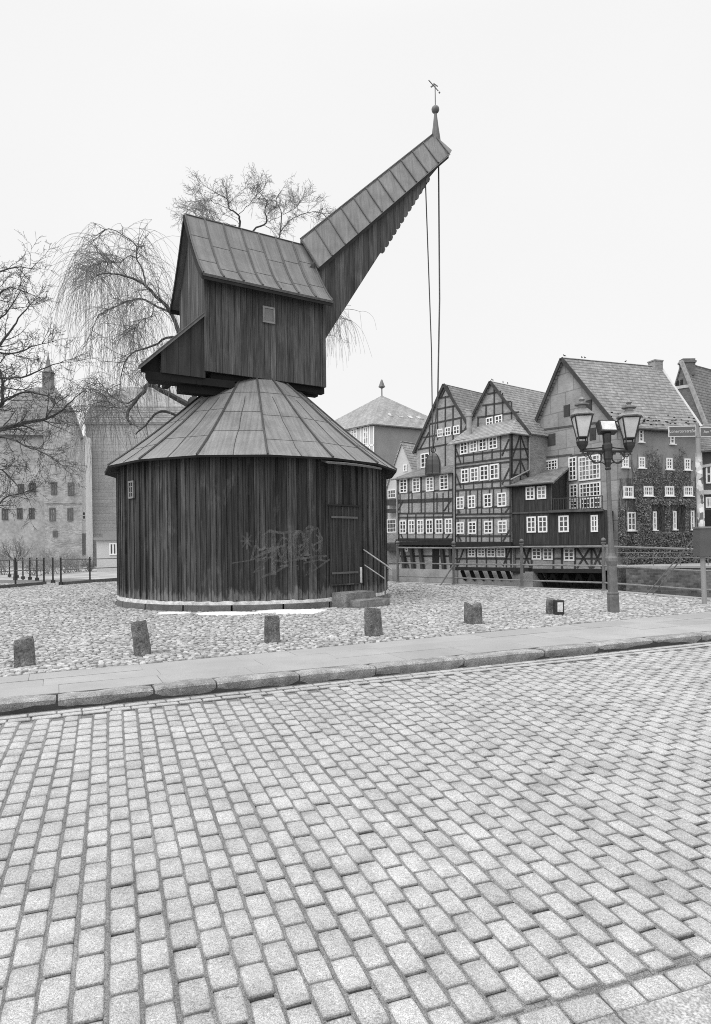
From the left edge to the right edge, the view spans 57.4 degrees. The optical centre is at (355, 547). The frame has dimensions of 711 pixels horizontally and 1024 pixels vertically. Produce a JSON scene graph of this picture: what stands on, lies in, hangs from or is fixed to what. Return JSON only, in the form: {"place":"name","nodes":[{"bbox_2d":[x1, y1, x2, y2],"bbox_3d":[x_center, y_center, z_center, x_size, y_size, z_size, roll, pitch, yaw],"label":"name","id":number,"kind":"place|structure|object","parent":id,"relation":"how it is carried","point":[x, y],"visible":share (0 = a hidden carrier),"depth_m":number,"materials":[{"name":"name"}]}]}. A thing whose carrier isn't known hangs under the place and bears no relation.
{"place":"outdoors","nodes":[
{"label":"outdoors","id":0,"kind":"place"},
{"bbox_2d":[0,566,116,579],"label":"lawn","id":1,"kind":"structure","parent":0,"point":[95,574],"depth_m":40.11,"materials":[{"name":"grey plant"}]},
{"bbox_2d":[0,539,15,574],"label":"bush","id":2,"kind":"object","parent":1,"relation":"on","point":[2,564],"visible":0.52,"depth_m":41.78,"materials":[{"name":"grey plant"}]},
{"bbox_2d":[0,535,37,579],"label":"young tree","id":3,"kind":"object","parent":1,"relation":"on","point":[16,553],"visible":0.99,"depth_m":32.82,"materials":[{"name":"grey plant"}]},
{"bbox_2d":[1,557,54,582],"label":"post fence","id":4,"kind":"object","parent":1,"relation":"on","point":[30,577],"visible":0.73,"depth_m":33.23,"materials":[{"name":"black metal"}]},
{"bbox_2d":[19,546,62,575],"bbox_3d":[-19.544,0.841,40.157,2.646,1.865,2.522,-1,0,0],"label":"bush","id":5,"kind":"object","parent":1,"relation":"on","point":[40,562],"visible":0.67,"depth_m":40.05,"materials":[{"name":"grey plant"}]},
{"bbox_2d":[0,352,82,567],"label":"brick warehouse","id":6,"kind":"structure","parent":1,"relation":"on","point":[56,520],"depth_m":60.41,"materials":[{"name":"paint"}]},
{"bbox_2d":[33,545,67,573],"bbox_3d":[-19.662,0.712,42.219,2.244,1.988,2.236,-1,0,0],"label":"bush","id":7,"kind":"object","parent":1,"relation":"on","point":[49,562],"visible":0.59,"depth_m":42.01,"materials":[{"name":"grey plant"}]},
{"bbox_2d":[51,546,83,572],"bbox_3d":[-19.637,0.737,44.226,1.820,1.938,2.674,-1,0,10],"label":"bush","id":8,"kind":"object","parent":1,"relation":"on","point":[68,563],"visible":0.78,"depth_m":43.97,"materials":[{"name":"grey plant"}]},
{"bbox_2d":[65,547,92,571],"bbox_3d":[-19.684,0.973,46.061,1.760,2.067,2.297,-1,0,30],"label":"bush","id":9,"kind":"object","parent":1,"relation":"on","point":[76,567],"visible":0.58,"depth_m":46.10,"materials":[{"name":"grey plant"}]},
{"bbox_2d":[81,436,92,566],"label":"white block","id":10,"kind":"structure","parent":1,"relation":"on","point":[87,534],"depth_m":61.76,"materials":[{"name":"paint"}]},
{"bbox_2d":[93,533,116,571],"bbox_3d":[-17.696,0.372,47.108,1.879,2.888,2.400,-1,0,-9],"label":"kiosk","id":11,"kind":"object","parent":1,"relation":"on","point":[106,545],"visible":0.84,"depth_m":46.09,"materials":[{"name":"white paint"}]},
{"bbox_2d":[109,543,116,554],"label":"window","id":12,"kind":"structure","parent":11,"relation":"in","point":[112,546],"depth_m":46.11,"materials":[{"name":"white paint"}]},
{"bbox_2d":[84,387,197,565],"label":"building","id":13,"kind":"structure","parent":1,"relation":"on","point":[104,509],"depth_m":64.14,"materials":[{"name":"grey"}]},
{"bbox_2d":[16,162,375,492],"bbox_3d":[-6.911,-7.954,29.022,15.776,19.066,8.785,-1,0,0],"label":"weeping willow","id":14,"kind":"object","parent":1,"relation":"on","point":[127,334],"visible":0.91,"depth_m":28.57,"materials":[{"name":"grey plant"}]},
{"bbox_2d":[335,380,427,565],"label":"tower house","id":15,"kind":"structure","parent":1,"relation":"on","point":[382,426],"depth_m":107.92,"materials":[{"name":"tile"}]},
{"bbox_2d":[363,427,368,447],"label":"window","id":16,"kind":"structure","parent":15,"relation":"in","point":[365,429],"depth_m":105.98,"materials":[{"name":"white paint"}]},
{"bbox_2d":[0,641,710,1023],"bbox_3d":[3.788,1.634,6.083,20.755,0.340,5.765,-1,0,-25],"label":"road","id":17,"kind":"structure","parent":0,"point":[228,994],"depth_m":3.68,"materials":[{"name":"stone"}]},
{"bbox_2d":[0,579,710,676],"bbox_3d":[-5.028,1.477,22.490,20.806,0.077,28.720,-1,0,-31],"label":"plaza","id":18,"kind":"structure","parent":0,"point":[37,608],"depth_m":12.59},
{"bbox_2d":[0,557,46,587],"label":"post fence","id":19,"kind":"object","parent":18,"relation":"on","point":[23,584],"visible":0.76,"depth_m":26.36,"materials":[{"name":"black metal"}]},
{"bbox_2d":[13,635,35,667],"bbox_3d":[-4.100,1.301,8.056,0.246,0.418,0.202,-1,0,0],"label":"stone bollard","id":20,"kind":"object","parent":18,"relation":"on","point":[24,650],"visible":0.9,"depth_m":7.97,"materials":[{"name":"grey stone"}]},
{"bbox_2d":[0,229,101,529],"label":"bare tree","id":21,"kind":"object","parent":18,"relation":"on","point":[10,427],"visible":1,"depth_m":24.10,"materials":[{"name":"black plant"}]},
{"bbox_2d":[59,557,116,584],"bbox_3d":[-11.382,0.988,30.456,0.543,1.203,6.888,-1,0,20],"label":"post fence","id":22,"kind":"object","parent":18,"relation":"on","point":[86,581],"visible":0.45,"depth_m":28.82,"materials":[{"name":"black metal"}]},
{"bbox_2d":[131,620,150,656],"bbox_3d":[-2.886,1.231,8.758,0.263,0.528,0.185,-1,0,0],"label":"stone bollard","id":23,"kind":"object","parent":18,"relation":"on","point":[141,640],"visible":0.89,"depth_m":8.68,"materials":[{"name":"grey stone"}]},
{"bbox_2d":[159,609,324,615],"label":"snow","id":24,"kind":"structure","parent":18,"relation":"on","point":[296,611],"depth_m":14.20,"materials":[{"name":"white snow"}]},
{"bbox_2d":[264,615,279,643],"bbox_3d":[-1.252,1.241,9.790,0.252,0.469,0.219,-1,0,0],"label":"stone bollard","id":25,"kind":"object","parent":18,"relation":"on","point":[271,629],"visible":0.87,"depth_m":9.69,"materials":[{"name":"grey stone"}]},
{"bbox_2d":[104,80,451,611],"bbox_3d":[-1.812,-7.104,18.535,10.230,17.252,8.070,-1,0,0],"label":"treadwheel crane","id":26,"kind":"object","parent":18,"relation":"on","point":[251,476],"visible":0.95,"depth_m":16.23,"materials":[{"name":"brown wood"}]},
{"bbox_2d":[128,480,134,498],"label":"window","id":27,"kind":"structure","parent":26,"relation":"in","point":[131,484],"depth_m":15.85,"materials":[{"name":"wood"}]},
{"bbox_2d":[262,306,274,324],"bbox_3d":[-2.340,-6.282,17.532,0.360,0.440,0.050,-1,0,-32],"label":"window","id":28,"kind":"structure","parent":26,"relation":"in","point":[263,307],"depth_m":17.48,"materials":[{"name":"wood"}]},
{"bbox_2d":[328,504,361,585],"bbox_3d":[-0.242,-0.076,15.827,1.107,1.950,0.098,-1,0,-44],"label":"door","id":29,"kind":"structure","parent":26,"relation":"in","point":[344,527],"depth_m":15.80,"materials":[{"name":"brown wood"}]},
{"bbox_2d":[425,442,441,475],"bbox_3d":[2.596,-2.998,21.752,0.560,1.110,0.564,-1,0,0],"label":"hoist weight","id":30,"kind":"object","parent":26,"relation":"hanging from","point":[433,464],"visible":1,"depth_m":21.56,"materials":[{"name":"paint"}]},
{"bbox_2d":[332,590,389,608],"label":"stone steps","id":31,"kind":"structure","parent":18,"relation":"on","point":[359,599],"depth_m":15.35,"materials":[{"name":"grey stone"}]},
{"bbox_2d":[364,607,382,636],"bbox_3d":[0.286,1.200,10.427,0.296,0.513,0.252,-1,0,0],"label":"stone bollard","id":32,"kind":"object","parent":18,"relation":"on","point":[372,622],"visible":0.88,"depth_m":10.32,"materials":[{"name":"grey stone"}]},
{"bbox_2d":[363,549,391,597],"bbox_3d":[0.555,0.707,16.227,0.776,1.373,0.060,-1,0,22],"label":"handrail","id":33,"kind":"object","parent":18,"relation":"on","point":[385,566],"visible":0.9,"depth_m":16.14,"materials":[{"name":"grey metal"}]},
{"bbox_2d":[463,602,481,624],"bbox_3d":[2.134,1.210,11.830,0.334,0.448,0.285,-1,0,0],"label":"stone bollard","id":34,"kind":"object","parent":18,"relation":"on","point":[473,614],"visible":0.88,"depth_m":11.71,"materials":[{"name":"grey stone"}]},
{"bbox_2d":[388,581,710,599],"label":"quay kerb","id":35,"kind":"structure","parent":18,"relation":"on","point":[665,595],"depth_m":20.44,"materials":[{"name":"grey stone"}]},
{"bbox_2d":[396,538,710,590],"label":"river railing","id":36,"kind":"object","parent":35,"relation":"on","point":[521,564],"visible":0.94,"depth_m":21.30,"materials":[{"name":"grey metal"}]},
{"bbox_2d":[546,598,554,614],"bbox_3d":[4.008,1.221,13.305,0.211,0.380,0.172,-1,0,0],"label":"stone bollard","id":37,"kind":"object","parent":18,"relation":"on","point":[549,606],"visible":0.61,"depth_m":13.23,"materials":[{"name":"grey stone"}]},
{"bbox_2d":[553,600,563,614],"bbox_3d":[4.095,1.200,13.093,0.168,0.301,0.172,-1,0,0],"label":"framed plaque","id":38,"kind":"object","parent":18,"relation":"on","point":[558,607],"visible":1,"depth_m":13.02,"materials":[{"name":"black metal"}]},
{"bbox_2d":[569,397,641,612],"bbox_3d":[5.234,-0.885,13.552,1.486,4.548,0.505,-1,0,0],"label":"street lamp","id":39,"kind":"object","parent":18,"relation":"on","point":[628,418],"visible":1,"depth_m":13.48,"materials":[{"name":"grey metal"}]},
{"bbox_2d":[668,423,710,603],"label":"street sign post","id":40,"kind":"object","parent":18,"relation":"on","point":[702,540],"visible":1,"depth_m":15.06,"materials":[{"name":"metal"}]},
{"bbox_2d":[646,540,692,594],"bbox_3d":[8.029,0.431,16.500,0.029,1.724,2.815,-1,0,-1],"label":"guy wire","id":41,"kind":"object","parent":40,"relation":"attached to","point":[669,567],"visible":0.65,"depth_m":16.59,"materials":[{"name":"metal"}]},
{"bbox_2d":[0,612,710,696],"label":"pavement","id":42,"kind":"structure","parent":0,"point":[163,672],"depth_m":8.50,"materials":[{"name":"grey stone"}]},
{"bbox_2d":[0,0,710,435],"label":"sky","id":43,"kind":"structure","parent":0,"point":[575,178],"materials":[{"name":"white"}]},
{"bbox_2d":[28,631,706,695],"bbox_3d":[2.363,1.627,10.470,38.000,0.500,2.848,-1,0,-25],"label":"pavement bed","id":44,"kind":"object","parent":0,"point":[214,678],"visible":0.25,"depth_m":6.80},
{"bbox_2d":[0,631,710,715],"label":"kerb","id":45,"kind":"structure","parent":44,"relation":"on","point":[192,686],"depth_m":7.49,"materials":[{"name":"stone"}]},
{"bbox_2d":[387,568,710,597],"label":"water","id":46,"kind":"structure","parent":0,"point":[696,594],"depth_m":55.39,"materials":[{"name":"grey liquid"}]},
{"bbox_2d":[386,441,416,574],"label":"white house","id":47,"kind":"structure","parent":46,"relation":"on","point":[405,461],"depth_m":86.69,"materials":[{"name":"paint"}]},
{"bbox_2d":[387,519,395,532],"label":"window","id":48,"kind":"structure","parent":47,"relation":"in","point":[391,523],"depth_m":87.33,"materials":[{"name":"white paint"}]},
{"bbox_2d":[391,380,530,582],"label":"timber house","id":49,"kind":"structure","parent":46,"relation":"in","point":[424,510],"depth_m":70.25,"materials":[{"name":"grey brick"}]},
{"bbox_2d":[399,520,405,533],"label":"window","id":50,"kind":"structure","parent":49,"relation":"in","point":[402,524],"depth_m":71.75,"materials":[{"name":"white paint"}]},
{"bbox_2d":[399,479,407,492],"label":"window","id":51,"kind":"structure","parent":49,"relation":"in","point":[403,484],"depth_m":71.57,"materials":[{"name":"white paint"}]},
{"bbox_2d":[408,520,414,533],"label":"window","id":52,"kind":"structure","parent":49,"relation":"in","point":[411,523],"depth_m":70.72,"materials":[{"name":"white paint"}]},
{"bbox_2d":[412,477,419,492],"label":"window","id":53,"kind":"structure","parent":49,"relation":"in","point":[415,481],"depth_m":70.19,"materials":[{"name":"white paint"}]},
{"bbox_2d":[417,520,423,533],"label":"window","id":54,"kind":"structure","parent":49,"relation":"in","point":[420,523],"depth_m":69.73,"materials":[{"name":"white paint"}]},
{"bbox_2d":[426,519,432,533],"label":"window","id":55,"kind":"structure","parent":49,"relation":"in","point":[429,522],"depth_m":68.75,"materials":[{"name":"white paint"}]},
{"bbox_2d":[426,477,433,491],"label":"window","id":56,"kind":"structure","parent":49,"relation":"in","point":[429,480],"depth_m":68.69,"materials":[{"name":"white paint"}]},
{"bbox_2d":[432,549,438,568],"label":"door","id":57,"kind":"structure","parent":49,"relation":"in","point":[435,552],"depth_m":68.70,"materials":[{"name":"grey wood"}]},
{"bbox_2d":[435,519,442,533],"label":"window","id":58,"kind":"structure","parent":49,"relation":"in","point":[438,522],"depth_m":67.78,"materials":[{"name":"white paint"}]},
{"bbox_2d":[439,474,448,489],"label":"window","id":59,"kind":"structure","parent":49,"relation":"in","point":[443,479],"depth_m":67.22,"materials":[{"name":"white paint"}]},
{"bbox_2d":[445,518,452,533],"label":"window","id":60,"kind":"structure","parent":49,"relation":"in","point":[448,522],"depth_m":66.78,"materials":[{"name":"white paint"}]},
{"bbox_2d":[447,381,548,586],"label":"timber house","id":61,"kind":"structure","parent":46,"relation":"in","point":[497,447],"depth_m":62.69,"materials":[{"name":"brick"}]},
{"bbox_2d":[456,496,463,508],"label":"window","id":62,"kind":"structure","parent":61,"relation":"in","point":[460,499],"depth_m":65.04,"materials":[{"name":"white paint"}]},
{"bbox_2d":[456,522,463,533],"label":"window","id":63,"kind":"structure","parent":61,"relation":"in","point":[460,527],"depth_m":65.06,"materials":[{"name":"white paint"}]},
{"bbox_2d":[460,442,467,454],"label":"window","id":64,"kind":"structure","parent":61,"relation":"in","point":[463,446],"depth_m":64.57,"materials":[{"name":"white paint"}]},
{"bbox_2d":[461,468,468,482],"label":"window","id":65,"kind":"structure","parent":61,"relation":"in","point":[466,471],"depth_m":64.49,"materials":[{"name":"white paint"}]},
{"bbox_2d":[468,495,475,507],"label":"window","id":66,"kind":"structure","parent":61,"relation":"in","point":[472,499],"depth_m":63.77,"materials":[{"name":"white paint"}]},
{"bbox_2d":[468,521,476,533],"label":"window","id":67,"kind":"structure","parent":61,"relation":"in","point":[473,527],"depth_m":63.74,"materials":[{"name":"white paint"}]},
{"bbox_2d":[469,440,476,452],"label":"window","id":68,"kind":"structure","parent":61,"relation":"in","point":[472,444],"depth_m":63.58,"materials":[{"name":"white paint"}]},
{"bbox_2d":[470,467,478,481],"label":"window","id":69,"kind":"structure","parent":61,"relation":"in","point":[476,470],"depth_m":63.45,"materials":[{"name":"white paint"}]},
{"bbox_2d":[478,438,486,450],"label":"window","id":70,"kind":"structure","parent":61,"relation":"in","point":[482,444],"depth_m":62.59,"materials":[{"name":"white paint"}]},
{"bbox_2d":[480,465,488,480],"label":"window","id":71,"kind":"structure","parent":61,"relation":"in","point":[485,470],"depth_m":62.41,"materials":[{"name":"white paint"}]},
{"bbox_2d":[483,493,491,507],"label":"window","id":72,"kind":"structure","parent":61,"relation":"in","point":[486,498],"depth_m":62.15,"materials":[{"name":"white paint"}]},
{"bbox_2d":[484,521,492,533],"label":"window","id":73,"kind":"structure","parent":61,"relation":"in","point":[486,523],"depth_m":62.09,"materials":[{"name":"white paint"}]},
{"bbox_2d":[488,437,497,449],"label":"window","id":74,"kind":"structure","parent":61,"relation":"in","point":[494,439],"depth_m":61.53,"materials":[{"name":"white paint"}]},
{"bbox_2d":[490,463,498,479],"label":"window","id":75,"kind":"structure","parent":61,"relation":"in","point":[495,469],"depth_m":61.38,"materials":[{"name":"white paint"}]},
{"bbox_2d":[496,548,505,556],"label":"window","id":76,"kind":"structure","parent":61,"relation":"in","point":[500,552],"depth_m":61.36,"materials":[{"name":"white paint"}]},
{"bbox_2d":[497,492,506,506],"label":"window","id":77,"kind":"structure","parent":61,"relation":"in","point":[501,497],"depth_m":60.74,"materials":[{"name":"white paint"}]},
{"bbox_2d":[498,520,506,532],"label":"window","id":78,"kind":"structure","parent":61,"relation":"in","point":[504,522],"depth_m":60.68,"materials":[{"name":"white paint"}]},
{"bbox_2d":[503,467,613,587],"bbox_3d":[19.112,-1.700,59.235,9.117,11.732,6.012,-1,0,41],"label":"boarded annex","id":79,"kind":"object","parent":46,"relation":"in","point":[542,514],"visible":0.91,"depth_m":57.79,"materials":[{"name":"wood"}]},
{"bbox_2d":[526,486,534,499],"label":"window","id":80,"kind":"structure","parent":79,"relation":"in","point":[530,491],"depth_m":58.83,"materials":[{"name":"white paint"}]},
{"bbox_2d":[527,516,535,532],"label":"window","id":81,"kind":"structure","parent":79,"relation":"in","point":[531,521],"depth_m":58.79,"materials":[{"name":"white paint"}]},
{"bbox_2d":[532,548,541,559],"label":"window","id":82,"kind":"structure","parent":79,"relation":"in","point":[536,552],"depth_m":59.02,"materials":[{"name":"white paint"}]},
{"bbox_2d":[537,486,545,498],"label":"window","id":83,"kind":"structure","parent":79,"relation":"in","point":[541,490],"depth_m":58.13,"materials":[{"name":"white paint"}]},
{"bbox_2d":[538,516,547,532],"bbox_3d":[16.733,-2.129,58.116,0.891,1.467,0.070,-1,0,41],"label":"window","id":84,"kind":"structure","parent":79,"relation":"in","point":[542,520],"depth_m":58.09,"materials":[{"name":"white paint"}]},
{"bbox_2d":[543,548,552,559],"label":"window","id":85,"kind":"structure","parent":79,"relation":"in","point":[547,552],"depth_m":58.32,"materials":[{"name":"white paint"}]},
{"bbox_2d":[558,515,568,531],"bbox_3d":[18.203,-2.108,56.839,0.924,1.452,0.070,-1,0,41],"label":"window","id":86,"kind":"structure","parent":79,"relation":"in","point":[563,521],"depth_m":56.83,"materials":[{"name":"white paint"}]},
{"bbox_2d":[564,548,573,560],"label":"window","id":87,"kind":"structure","parent":79,"relation":"in","point":[568,552],"depth_m":57.03,"materials":[{"name":"white paint"}]},
{"bbox_2d":[591,515,597,531],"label":"window","id":88,"kind":"structure","parent":79,"relation":"in","point":[594,518],"depth_m":55.04,"materials":[{"name":"white paint"}]},
{"bbox_2d":[617,563,710,591],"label":"quay wall","id":89,"kind":"structure","parent":46,"relation":"in","point":[687,579],"depth_m":50.80,"materials":[{"name":"stone"}]},
{"bbox_2d":[535,357,702,564],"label":"mill house","id":90,"kind":"structure","parent":89,"relation":"on","point":[606,390],"depth_m":58.73,"materials":[{"name":"paint"}]},
{"bbox_2d":[546,459,557,469],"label":"window","id":91,"kind":"structure","parent":90,"relation":"in","point":[551,464],"depth_m":62.26,"materials":[{"name":"white paint"}]},
{"bbox_2d":[568,456,576,480],"bbox_3d":[20.066,-7.325,60.070,0.070,2.169,0.935,-1,0,-30],"label":"window","id":92,"kind":"structure","parent":90,"relation":"in","point":[572,461],"depth_m":60.05,"materials":[{"name":"white paint"}]},
{"bbox_2d":[569,484,577,499],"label":"window","id":93,"kind":"structure","parent":90,"relation":"in","point":[573,488],"depth_m":59.98,"materials":[{"name":"white paint"}]},
{"bbox_2d":[578,454,600,480],"bbox_3d":[21.014,-7.209,58.431,0.070,2.190,2.388,-1,0,-30],"label":"window","id":94,"kind":"structure","parent":90,"relation":"in","point":[587,470],"depth_m":58.42,"materials":[{"name":"white paint"}]},
{"bbox_2d":[579,481,600,497],"bbox_3d":[21.057,-5.229,58.398,0.070,1.292,2.341,-1,0,-30],"label":"window","id":95,"kind":"structure","parent":90,"relation":"in","point":[592,488],"depth_m":58.36,"materials":[{"name":"white paint"}]},
{"bbox_2d":[580,497,600,507],"bbox_3d":[21.088,-4.032,58.370,0.070,0.987,2.284,-1,0,-30],"label":"window","id":96,"kind":"structure","parent":90,"relation":"in","point":[583,499],"depth_m":58.32,"materials":[{"name":"white paint"}]},
{"bbox_2d":[622,486,634,498],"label":"window","id":97,"kind":"structure","parent":90,"relation":"in","point":[630,495],"depth_m":56.25,"materials":[{"name":"white paint"}]},
{"bbox_2d":[626,512,637,531],"bbox_3d":[23.966,-2.277,56.329,1.101,1.696,0.180,-1,0,-18],"label":"window","id":98,"kind":"structure","parent":90,"relation":"in","point":[628,513],"depth_m":56.34,"materials":[{"name":"white paint"}]},
{"bbox_2d":[643,486,654,496],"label":"window","id":99,"kind":"structure","parent":90,"relation":"in","point":[650,493],"depth_m":56.92,"materials":[{"name":"white paint"}]},
{"bbox_2d":[618,446,695,557],"bbox_3d":[26.534,-3.999,56.933,9.130,9.993,0.748,-1,0,-18],"label":"ivy","id":100,"kind":"object","parent":90,"relation":"attached to","point":[667,536],"visible":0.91,"depth_m":57.02,"materials":[{"name":"black plant"}]},
{"bbox_2d":[664,486,674,496],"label":"window","id":101,"kind":"structure","parent":90,"relation":"in","point":[670,494],"depth_m":57.63,"materials":[{"name":"white paint"}]},
{"bbox_2d":[665,458,674,470],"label":"window","id":102,"kind":"structure","parent":90,"relation":"in","point":[669,461],"depth_m":57.66,"materials":[{"name":"white paint"}]},
{"bbox_2d":[683,458,692,470],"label":"window","id":103,"kind":"structure","parent":90,"relation":"in","point":[687,462],"depth_m":58.27,"materials":[{"name":"white paint"}]},
{"bbox_2d":[683,486,694,496],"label":"window","id":104,"kind":"structure","parent":90,"relation":"in","point":[685,490],"depth_m":58.27,"materials":[{"name":"white paint"}]},
{"bbox_2d":[616,552,710,565],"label":"terrace railing","id":105,"kind":"object","parent":89,"relation":"on","point":[680,557],"visible":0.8,"depth_m":52.02,"materials":[{"name":"grey metal"}]},
{"bbox_2d":[621,549,710,564],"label":"hedge","id":106,"kind":"object","parent":89,"relation":"on","point":[641,559],"visible":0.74,"depth_m":56.03,"materials":[{"name":"grey plant"}]},
{"bbox_2d":[674,358,710,423],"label":"brick house","id":107,"kind":"structure","parent":89,"relation":"on","point":[692,384],"depth_m":77.91,"materials":[{"name":"tile"}]},
{"bbox_2d":[697,423,710,559],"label":"corner building","id":108,"kind":"structure","parent":89,"relation":"on","point":[705,442],"depth_m":59.87,"materials":[{"name":"brick"}]},
{"bbox_2d":[705,466,710,483],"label":"window","id":109,"kind":"structure","parent":108,"relation":"in","point":[708,469],"depth_m":59.82,"materials":[{"name":"white paint"}]},
{"bbox_2d":[582,983,710,1023],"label":"pavement","id":110,"kind":"structure","parent":0,"point":[692,1006],"depth_m":2.46,"materials":[{"name":"grey stone"}]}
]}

